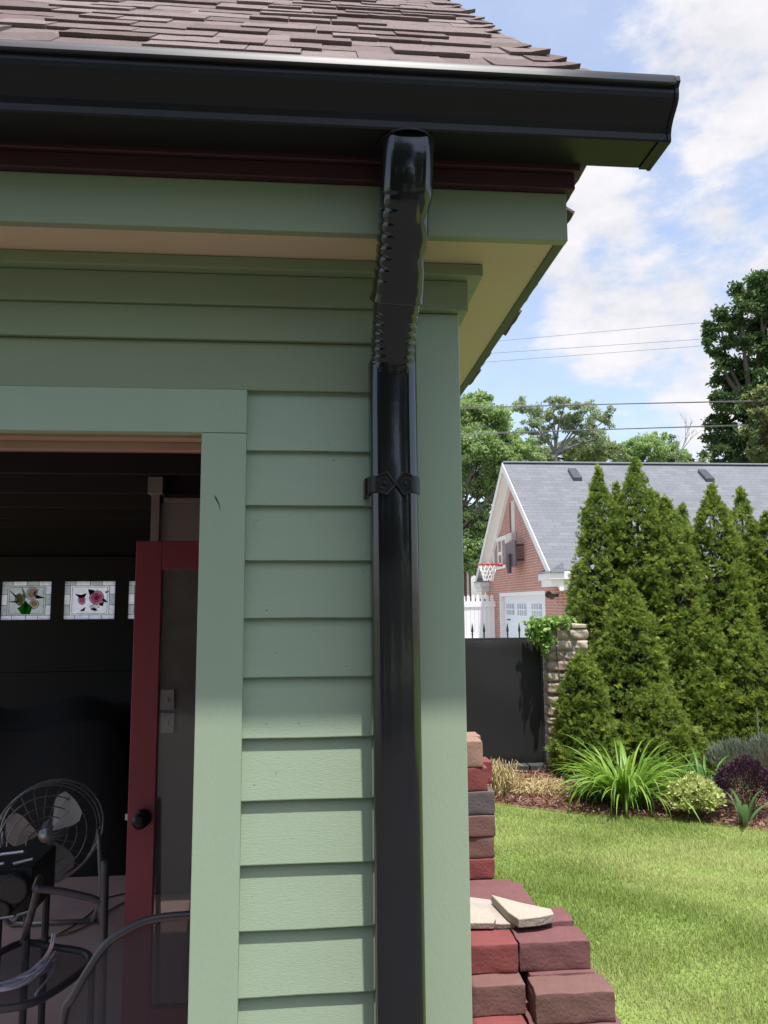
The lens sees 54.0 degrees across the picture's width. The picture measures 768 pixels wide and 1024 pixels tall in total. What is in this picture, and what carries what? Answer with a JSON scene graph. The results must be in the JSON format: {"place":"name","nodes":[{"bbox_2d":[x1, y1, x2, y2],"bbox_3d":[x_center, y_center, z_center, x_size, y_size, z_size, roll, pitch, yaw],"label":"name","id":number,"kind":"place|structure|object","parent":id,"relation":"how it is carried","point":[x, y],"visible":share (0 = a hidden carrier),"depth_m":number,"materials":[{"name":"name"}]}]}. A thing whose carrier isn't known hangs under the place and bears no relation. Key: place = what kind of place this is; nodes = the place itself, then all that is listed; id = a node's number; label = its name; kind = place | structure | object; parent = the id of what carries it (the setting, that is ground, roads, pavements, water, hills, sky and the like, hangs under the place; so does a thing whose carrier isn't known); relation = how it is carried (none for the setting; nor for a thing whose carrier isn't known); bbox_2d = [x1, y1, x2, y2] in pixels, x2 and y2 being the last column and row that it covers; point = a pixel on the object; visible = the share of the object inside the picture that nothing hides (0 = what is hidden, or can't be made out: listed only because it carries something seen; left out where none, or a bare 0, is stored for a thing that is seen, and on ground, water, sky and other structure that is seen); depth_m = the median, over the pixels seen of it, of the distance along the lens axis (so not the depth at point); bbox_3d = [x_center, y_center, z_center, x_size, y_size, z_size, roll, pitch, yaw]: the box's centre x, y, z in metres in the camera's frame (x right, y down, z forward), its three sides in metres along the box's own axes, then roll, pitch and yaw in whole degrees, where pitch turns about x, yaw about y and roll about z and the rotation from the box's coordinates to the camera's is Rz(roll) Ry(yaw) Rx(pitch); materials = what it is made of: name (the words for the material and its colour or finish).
{"place":"outdoors","nodes":[
{"label":"outdoors","id":0,"kind":"place"},
{"bbox_2d":[0,933,57,995],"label":"cable bundle","id":1,"kind":"object","parent":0,"point":[27,977],"visible":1,"depth_m":2.54,"materials":[{"name":"grey plastic"}]},
{"bbox_2d":[470,879,535,905],"bbox_3d":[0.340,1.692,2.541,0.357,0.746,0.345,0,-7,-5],"label":"paver block","id":2,"kind":"object","parent":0,"point":[501,888],"depth_m":2.65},
{"bbox_2d":[491,346,695,361],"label":"power line","id":3,"kind":"object","parent":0,"point":[598,353],"visible":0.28,"depth_m":42.81,"materials":[{"name":"metal"}]},
{"bbox_2d":[500,339,698,352],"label":"power line","id":4,"kind":"object","parent":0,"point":[604,345],"visible":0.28,"depth_m":42.46,"materials":[{"name":"metal"}]},
{"bbox_2d":[502,322,702,340],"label":"power line","id":5,"kind":"object","parent":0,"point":[601,331],"visible":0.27,"depth_m":42.17,"materials":[{"name":"metal"}]},
{"bbox_2d":[450,0,767,598],"label":"sky","id":6,"kind":"structure","parent":0,"point":[663,245],"materials":[{"name":"blue"}]},
{"bbox_2d":[461,424,761,434],"bbox_3d":[8.200,-2.961,27.011,58.853,0.819,0.024,-1,-7,3],"label":"power line","id":7,"kind":"object","parent":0,"point":[606,429],"visible":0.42,"depth_m":27.02,"materials":[{"name":"metal"}]},
{"bbox_2d":[460,400,764,408],"bbox_3d":[8.103,-3.812,26.701,58.128,0.205,0.024,-1,-7,3],"label":"power line","id":8,"kind":"object","parent":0,"point":[611,404],"visible":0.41,"depth_m":26.70,"materials":[{"name":"metal"}]},
{"bbox_2d":[492,801,767,1023],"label":"lawn","id":9,"kind":"structure","parent":0,"point":[682,969],"depth_m":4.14,"materials":[{"name":"green plant"}]},
{"bbox_2d":[494,763,767,830],"bbox_3d":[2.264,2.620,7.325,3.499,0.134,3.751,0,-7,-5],"label":"mulch chips","id":10,"kind":"object","parent":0,"point":[603,804],"visible":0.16,"depth_m":6.43,"materials":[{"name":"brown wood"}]},
{"bbox_2d":[465,623,545,764],"bbox_3d":[-0.286,1.952,7.914,4.012,1.530,0.063,0,-7,-5],"label":"iron fence","id":11,"kind":"object","parent":10,"relation":"on","point":[505,716],"visible":0.17,"depth_m":8.02,"materials":[{"name":"black metal"}]},
{"bbox_2d":[488,757,524,797],"bbox_3d":[1.019,2.456,6.995,0.577,0.288,0.741,4,-8,-30],"label":"dried plant","id":12,"kind":"object","parent":10,"relation":"on","point":[501,775],"visible":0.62,"depth_m":6.88,"materials":[{"name":"plant"}]},
{"bbox_2d":[511,763,528,772],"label":"edging block","id":13,"kind":"structure","parent":10,"relation":"on","point":[525,767],"depth_m":7.81,"materials":[{"name":"grey concrete"}]},
{"bbox_2d":[527,763,546,772],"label":"edging block","id":14,"kind":"structure","parent":10,"relation":"on","point":[534,766],"depth_m":7.83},
{"bbox_2d":[493,772,590,799],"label":"dried stems","id":15,"kind":"object","parent":10,"relation":"on","point":[528,784],"visible":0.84,"depth_m":6.96,"materials":[{"name":"plant"}]},
{"bbox_2d":[542,623,588,768],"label":"stone pillar","id":16,"kind":"structure","parent":10,"relation":"on","point":[570,642],"depth_m":8.02,"materials":[{"name":"beige stone"}]},
{"bbox_2d":[520,613,576,691],"bbox_3d":[1.756,1.887,7.914,0.605,1.631,0.328,0,-7,-5],"label":"climbing vine","id":17,"kind":"object","parent":16,"relation":"attached to","point":[544,626],"visible":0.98,"depth_m":7.96,"materials":[{"name":"green plant"}]},
{"bbox_2d":[559,768,593,782],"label":"weed tuft","id":18,"kind":"object","parent":10,"relation":"on","point":[577,777],"visible":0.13,"depth_m":7.38,"materials":[{"name":"green plant"}]},
{"bbox_2d":[553,771,608,803],"bbox_3d":[1.846,2.474,6.788,0.668,0.199,0.647,0,-7,-5],"label":"weed tuft","id":19,"kind":"object","parent":10,"relation":"on","point":[592,796],"visible":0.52,"depth_m":6.71,"materials":[{"name":"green plant"}]},
{"bbox_2d":[543,648,633,778],"bbox_3d":[2.090,2.091,7.782,0.909,1.366,0.898,0,-7,-5],"label":"arborvitae","id":20,"kind":"object","parent":10,"relation":"on","point":[591,724],"visible":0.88,"depth_m":7.62,"materials":[{"name":"green plant"}]},
{"bbox_2d":[561,464,641,715],"bbox_3d":[2.514,1.167,8.883,1.381,3.545,1.280,-4,-8,29],"label":"arborvitae","id":21,"kind":"object","parent":10,"relation":"on","point":[600,576],"visible":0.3,"depth_m":8.80,"materials":[{"name":"green plant"}]},
{"bbox_2d":[601,480,636,592],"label":"arborvitae","id":22,"kind":"object","parent":10,"relation":"on","point":[616,488],"visible":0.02,"depth_m":9.51,"materials":[{"name":"green plant"}]},
{"bbox_2d":[543,733,702,826],"bbox_3d":[2.066,2.234,6.519,1.341,0.608,1.410,0,-7,-5],"label":"daylily","id":23,"kind":"object","parent":10,"relation":"on","point":[624,788],"visible":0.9,"depth_m":6.42,"materials":[{"name":"green plant"}]},
{"bbox_2d":[586,577,681,762],"bbox_3d":[2.676,1.772,8.191,1.271,2.139,1.232,0,-7,-5],"label":"arborvitae","id":24,"kind":"object","parent":10,"relation":"on","point":[644,674],"visible":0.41,"depth_m":8.04,"materials":[{"name":"green plant"}]},
{"bbox_2d":[597,456,701,724],"bbox_3d":[2.994,1.094,8.832,1.445,3.610,1.365,0,-7,-5],"label":"arborvitae","id":25,"kind":"object","parent":10,"relation":"on","point":[633,554],"visible":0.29,"depth_m":8.76,"materials":[{"name":"green plant"}]},
{"bbox_2d":[617,679,706,779],"bbox_3d":[2.849,2.264,7.809,1.052,1.055,1.014,0,-7,-5],"label":"arborvitae","id":26,"kind":"object","parent":10,"relation":"on","point":[686,733],"visible":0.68,"depth_m":7.59,"materials":[{"name":"green plant"}]},
{"bbox_2d":[636,490,690,635],"bbox_3d":[3.366,1.324,9.174,1.122,3.239,1.169,-5,-8,34],"label":"arborvitae","id":27,"kind":"object","parent":10,"relation":"on","point":[657,495],"visible":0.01,"depth_m":9.15,"materials":[{"name":"green plant"}]},
{"bbox_2d":[648,753,713,788],"bbox_3d":[2.816,2.465,7.166,0.806,0.295,0.780,0,-7,-5],"label":"daylily","id":28,"kind":"object","parent":10,"relation":"on","point":[711,771],"visible":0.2,"depth_m":7.14,"materials":[{"name":"green plant"}]},
{"bbox_2d":[632,494,743,745],"bbox_3d":[3.412,1.335,8.794,1.388,3.172,1.421,0,-7,-5],"label":"arborvitae","id":29,"kind":"object","parent":10,"relation":"on","point":[685,558],"visible":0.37,"depth_m":8.51,"materials":[{"name":"green plant"}]},
{"bbox_2d":[673,502,705,594],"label":"arborvitae","id":30,"kind":"object","parent":10,"relation":"on","point":[682,508],"visible":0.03,"depth_m":10.33,"materials":[{"name":"green plant"}]},
{"bbox_2d":[667,770,726,818],"bbox_3d":[2.550,2.300,6.138,0.511,0.376,0.427,0,-7,-5],"label":"sedum","id":31,"kind":"object","parent":10,"relation":"on","point":[707,794],"visible":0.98,"depth_m":6.04,"materials":[{"name":"green plant"}]},
{"bbox_2d":[675,734,727,777],"bbox_3d":[3.176,2.509,7.792,0.773,0.620,0.738,0,-7,-5],"label":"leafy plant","id":32,"kind":"object","parent":10,"relation":"on","point":[703,744],"visible":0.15,"depth_m":7.62,"materials":[{"name":"green plant"}]},
{"bbox_2d":[668,653,736,760],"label":"arborvitae","id":33,"kind":"object","parent":10,"relation":"on","point":[712,733],"visible":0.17,"depth_m":8.14,"materials":[{"name":"green plant"}]},
{"bbox_2d":[655,748,750,801],"bbox_3d":[2.911,2.347,6.787,0.908,0.436,0.878,0,-7,-5],"label":"daylily","id":34,"kind":"object","parent":10,"relation":"on","point":[702,768],"visible":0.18,"depth_m":6.92,"materials":[{"name":"green plant"}]},
{"bbox_2d":[685,481,767,739],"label":"arborvitae","id":35,"kind":"object","parent":10,"relation":"on","point":[708,560],"visible":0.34,"depth_m":8.89,"materials":[{"name":"green plant"}]},
{"bbox_2d":[705,735,763,766],"bbox_3d":[3.468,2.426,7.487,0.556,0.436,0.505,-4,-8,29],"label":"lavender","id":36,"kind":"object","parent":10,"relation":"on","point":[723,747],"visible":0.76,"depth_m":7.45,"materials":[{"name":"green plant"}]},
{"bbox_2d":[708,631,767,766],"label":"arborvitae","id":37,"kind":"object","parent":10,"relation":"on","point":[738,723],"visible":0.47,"depth_m":8.16,"materials":[{"name":"green plant"}]},
{"bbox_2d":[708,486,767,656],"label":"arborvitae","id":38,"kind":"object","parent":10,"relation":"on","point":[742,511],"visible":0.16,"depth_m":9.25,"materials":[{"name":"green plant"}]},
{"bbox_2d":[711,752,767,814],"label":"barberry","id":39,"kind":"object","parent":10,"relation":"on","point":[743,765],"visible":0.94,"depth_m":6.17,"materials":[{"name":"purple plant"}]},
{"bbox_2d":[725,790,767,826],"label":"tulip leaves","id":40,"kind":"object","parent":10,"relation":"on","point":[743,812],"visible":1,"depth_m":5.92,"materials":[{"name":"green plant"}]},
{"bbox_2d":[737,729,767,777],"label":"lavender","id":41,"kind":"object","parent":10,"relation":"on","point":[763,748],"visible":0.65,"depth_m":7.44,"materials":[{"name":"green plant"}]},
{"bbox_2d":[743,509,767,676],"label":"arborvitae","id":42,"kind":"object","parent":10,"relation":"on","point":[763,523],"visible":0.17,"depth_m":9.12,"materials":[{"name":"green plant"}]},
{"bbox_2d":[756,708,759,761],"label":"flower stalk","id":43,"kind":"object","parent":10,"relation":"on","point":[757,725],"visible":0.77,"depth_m":7.39,"materials":[{"name":"plant"}]},
{"bbox_2d":[738,382,767,462],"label":"bushy tree","id":44,"kind":"object","parent":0,"point":[759,415],"visible":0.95,"depth_m":26.39,"materials":[{"name":"green plant"}]},
{"label":"ground","id":45,"kind":"structure","parent":0,"visible":0},
{"bbox_2d":[0,0,680,1023],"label":"garden garage","id":46,"kind":"structure","parent":45,"relation":"on","point":[272,272],"depth_m":1.42,"materials":[{"name":"green paint"}]},
{"bbox_2d":[0,845,55,1023],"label":"shop machine","id":47,"kind":"object","parent":46,"relation":"on","point":[22,868],"visible":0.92,"depth_m":2.76,"materials":[{"name":"black metal"}]},
{"bbox_2d":[0,778,103,926],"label":"floor fan","id":48,"kind":"object","parent":46,"relation":"on","point":[20,829],"visible":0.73,"depth_m":4.06,"materials":[{"name":"metal"}]},
{"bbox_2d":[0,860,108,1012],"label":"patio chair","id":49,"kind":"object","parent":46,"relation":"on","point":[72,962],"visible":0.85,"depth_m":2.58,"materials":[{"name":"grey metal"}]},
{"bbox_2d":[0,694,130,877],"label":"covered heap","id":50,"kind":"object","parent":46,"relation":"on","point":[83,739],"visible":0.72,"depth_m":5.00,"materials":[{"name":"black fabric"}]},
{"bbox_2d":[0,557,135,707],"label":"overhead door","id":51,"kind":"structure","parent":46,"relation":"in","point":[67,623],"depth_m":7.71,"materials":[{"name":"black metal"}]},
{"bbox_2d":[36,901,124,939],"bbox_3d":[-1.535,2.303,4.530,0.191,0.010,1.557,-3,-7,23],"label":"extension cord","id":52,"kind":"object","parent":46,"relation":"on","point":[66,933],"visible":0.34,"depth_m":4.05,"materials":[{"name":"black rubber"}]},
{"bbox_2d":[48,893,124,938],"bbox_3d":[-1.680,2.273,4.261,0.109,0.008,0.755,-3,-7,20],"label":"floor cable","id":53,"kind":"object","parent":46,"relation":"on","point":[85,916],"visible":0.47,"depth_m":4.20,"materials":[{"name":"black rubber"}]},
{"bbox_2d":[59,911,189,1023],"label":"patio chair","id":54,"kind":"object","parent":46,"relation":"on","point":[136,971],"visible":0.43,"depth_m":1.82,"materials":[{"name":"grey metal"}]},
{"bbox_2d":[124,541,198,925],"bbox_3d":[-0.597,1.097,2.934,0.812,1.976,0.113,0,-7,-5],"label":"door","id":55,"kind":"structure","parent":46,"relation":"in","point":[152,557],"depth_m":2.96,"materials":[{"name":"red paint"}]},
{"bbox_2d":[464,536,485,634],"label":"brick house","id":56,"kind":"structure","parent":45,"relation":"on","point":[467,584],"depth_m":31.26,"materials":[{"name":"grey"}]},
{"bbox_2d":[460,388,546,576],"bbox_3d":[3.682,0.051,29.642,5.227,10.469,3.234,-3,-7,20],"label":"maple tree","id":57,"kind":"object","parent":45,"relation":"on","point":[489,455],"visible":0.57,"depth_m":29.38,"materials":[{"name":"green plant"}]},
{"bbox_2d":[510,395,615,461],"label":"walnut tree","id":58,"kind":"object","parent":45,"relation":"on","point":[570,421],"visible":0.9,"depth_m":34.29,"materials":[{"name":"green plant"}]},
{"bbox_2d":[539,423,630,461],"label":"bushy tree","id":59,"kind":"object","parent":45,"relation":"on","point":[593,454],"visible":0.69,"depth_m":36.16,"materials":[{"name":"green plant"}]},
{"bbox_2d":[472,461,767,637],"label":"brick garage","id":60,"kind":"structure","parent":45,"relation":"on","point":[536,507],"depth_m":21.01,"materials":[{"name":"grey"}]},
{"bbox_2d":[493,535,505,569],"bbox_3d":[3.561,1.272,23.210,0.079,0.980,1.780,0,-7,-5],"label":"window","id":61,"kind":"structure","parent":60,"relation":"in","point":[499,554],"depth_m":23.20,"materials":[{"name":"white paint"}]},
{"bbox_2d":[477,540,523,580],"bbox_3d":[3.194,1.375,20.941,1.201,1.084,1.100,0,-7,-5],"label":"basketball hoop","id":62,"kind":"object","parent":60,"relation":"attached to","point":[511,559],"visible":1,"depth_m":20.81,"materials":[{"name":"grey plastic"}]},
{"bbox_2d":[505,595,543,637],"bbox_3d":[3.918,3.238,20.879,0.079,2.030,4.700,0,-7,-5],"label":"garage door","id":63,"kind":"structure","parent":60,"relation":"in","point":[517,608],"depth_m":21.35,"materials":[{"name":"white paint"}]},
{"bbox_2d":[612,431,690,462],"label":"bushy tree","id":64,"kind":"object","parent":45,"relation":"on","point":[641,448],"visible":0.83,"depth_m":37.41,"materials":[{"name":"green plant"}]},
{"bbox_2d":[675,412,700,462],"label":"bare tree","id":65,"kind":"object","parent":45,"relation":"on","point":[685,440],"visible":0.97,"depth_m":34.94,"materials":[{"name":"grey plant"}]},
{"bbox_2d":[666,433,714,462],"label":"bushy tree","id":66,"kind":"object","parent":45,"relation":"on","point":[692,460],"visible":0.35,"depth_m":39.98,"materials":[{"name":"green plant"}]},
{"bbox_2d":[696,268,767,462],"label":"maple tree","id":67,"kind":"object","parent":45,"relation":"on","point":[750,336],"visible":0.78,"depth_m":28.91,"materials":[{"name":"green plant"}]},
{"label":"paver brick","id":68,"kind":"object","parent":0,"visible":0},
{"bbox_2d":[471,927,495,930],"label":"paver brick","id":69,"kind":"object","parent":68,"relation":"on","point":[494,928],"visible":0.02,"depth_m":2.31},
{"bbox_2d":[470,897,514,928],"bbox_3d":[0.307,1.285,2.421,0.169,0.018,0.243,0,-7,-5],"label":"stone slab","id":70,"kind":"object","parent":69,"relation":"on","point":[502,922],"depth_m":2.39,"materials":[{"name":"grey stone"}]},
{"bbox_2d":[470,906,495,928],"bbox_3d":[0.293,1.267,2.357,0.111,0.020,0.150,-1,-7,6],"label":"stone slab","id":71,"kind":"object","parent":70,"relation":"on","point":[482,918],"depth_m":2.32,"materials":[{"name":"stone"}]},
{"bbox_2d":[471,929,518,974],"bbox_3d":[0.280,1.309,2.242,0.222,0.082,0.105,0,-7,-4],"label":"paver brick","id":72,"kind":"object","parent":68,"relation":"on","point":[494,951],"visible":0.62,"depth_m":2.20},
{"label":"paver brick","id":73,"kind":"object","parent":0,"visible":0},
{"bbox_2d":[496,908,573,930],"bbox_3d":[0.469,1.317,2.367,0.235,0.094,0.105,0,-7,-6],"label":"paver brick","id":74,"kind":"object","parent":73,"relation":"on","point":[562,917],"visible":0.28,"depth_m":2.33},
{"bbox_2d":[491,895,553,927],"bbox_3d":[0.441,1.253,2.377,0.139,0.028,0.205,1,-7,-13],"label":"stone slab","id":75,"kind":"object","parent":74,"relation":"on","point":[518,914],"depth_m":2.31,"materials":[{"name":"stone"}]},
{"bbox_3d":[0.401,1.775,2.180,0.476,0.533,0.370,0,-7,-5],"label":"paver block","id":76,"kind":"object","parent":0,"visible":0},
{"bbox_2d":[472,1014,526,1023],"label":"paver brick","id":77,"kind":"object","parent":76,"relation":"on","point":[510,1019],"visible":0.44,"depth_m":2.10,"materials":[{"name":"red brick"}]},
{"bbox_2d":[522,997,528,1015],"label":"paver brick","id":78,"kind":"object","parent":76,"relation":"on","point":[527,1007],"visible":0.01,"depth_m":2.17,"materials":[{"name":"brown brick"}]},
{"bbox_2d":[522,967,594,997],"bbox_3d":[0.516,1.388,2.238,0.197,0.083,0.105,0,-7,-6],"label":"paver brick","id":79,"kind":"object","parent":78,"relation":"on","point":[526,975],"visible":0.17,"depth_m":2.20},
{"bbox_2d":[511,926,590,971],"bbox_3d":[0.498,1.310,2.261,0.217,0.082,0.105,0,-7,-4],"label":"paver brick","id":80,"kind":"object","parent":79,"relation":"on","point":[555,948],"visible":0.88,"depth_m":2.21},
{"bbox_2d":[523,1010,620,1023],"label":"paver brick","id":81,"kind":"object","parent":76,"relation":"on","point":[528,1017],"visible":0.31,"depth_m":2.09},
{"bbox_2d":[527,974,615,1023],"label":"paver brick","id":82,"kind":"object","parent":81,"relation":"on","point":[573,999],"visible":1,"depth_m":2.08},
{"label":"paver brick","id":83,"kind":"object","parent":76,"relation":"on","visible":0},
{"bbox_2d":[472,972,525,1016],"bbox_3d":[0.288,1.382,2.168,0.222,0.082,0.105,0,-7,-5],"label":"paver brick","id":84,"kind":"object","parent":83,"relation":"on","point":[495,994],"visible":0.45,"depth_m":2.12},
{"bbox_3d":[0.285,1.587,2.845,0.217,1.069,0.220,0,-7,-5],"label":"paver block","id":85,"kind":"object","parent":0,"visible":0},
{"bbox_2d":[483,757,491,783],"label":"paver brick","id":86,"kind":"object","parent":85,"relation":"on","point":[487,762],"visible":0.2,"depth_m":2.93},
{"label":"paver brick","id":87,"kind":"object","parent":85,"relation":"on","visible":0},
{"bbox_2d":[469,858,494,879],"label":"paver brick","id":88,"kind":"object","parent":87,"relation":"on","point":[481,868],"visible":0.3,"depth_m":2.77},
{"bbox_2d":[469,836,494,858],"bbox_3d":[0.298,1.248,2.832,0.220,0.077,0.102,0,-7,-4],"label":"paver brick","id":89,"kind":"object","parent":88,"relation":"on","point":[481,847],"visible":0.4,"depth_m":2.79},
{"bbox_2d":[468,815,495,836],"bbox_3d":[0.301,1.172,2.839,0.221,0.077,0.108,0,-7,-6],"label":"paver brick","id":90,"kind":"object","parent":89,"relation":"on","point":[481,825],"visible":0.33,"depth_m":2.79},
{"bbox_2d":[468,785,494,814],"bbox_3d":[0.302,1.091,2.850,0.222,0.085,0.105,0,-7,-4],"label":"paver brick","id":91,"kind":"object","parent":90,"relation":"on","point":[481,802],"visible":0.41,"depth_m":2.81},
{"bbox_2d":[467,764,487,790],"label":"paver brick","id":92,"kind":"object","parent":91,"relation":"on","point":[477,778],"visible":0.33,"depth_m":2.82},
{"bbox_2d":[467,737,482,767],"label":"paver brick","id":93,"kind":"object","parent":92,"relation":"on","point":[474,752],"visible":0.28,"depth_m":2.83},
{"bbox_2d":[467,732,480,739],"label":"paver brick","id":94,"kind":"object","parent":93,"relation":"on","point":[472,734],"visible":0.12,"depth_m":2.97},
{"label":"driveway","id":95,"kind":"structure","parent":0,"visible":0},
{"bbox_2d":[464,594,495,637],"bbox_3d":[1.489,3.539,23.461,4.050,1.929,0.060,0,-7,-5],"label":"white fence","id":96,"kind":"object","parent":95,"relation":"on","point":[482,611],"visible":0.14,"depth_m":23.62,"materials":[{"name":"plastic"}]}
]}

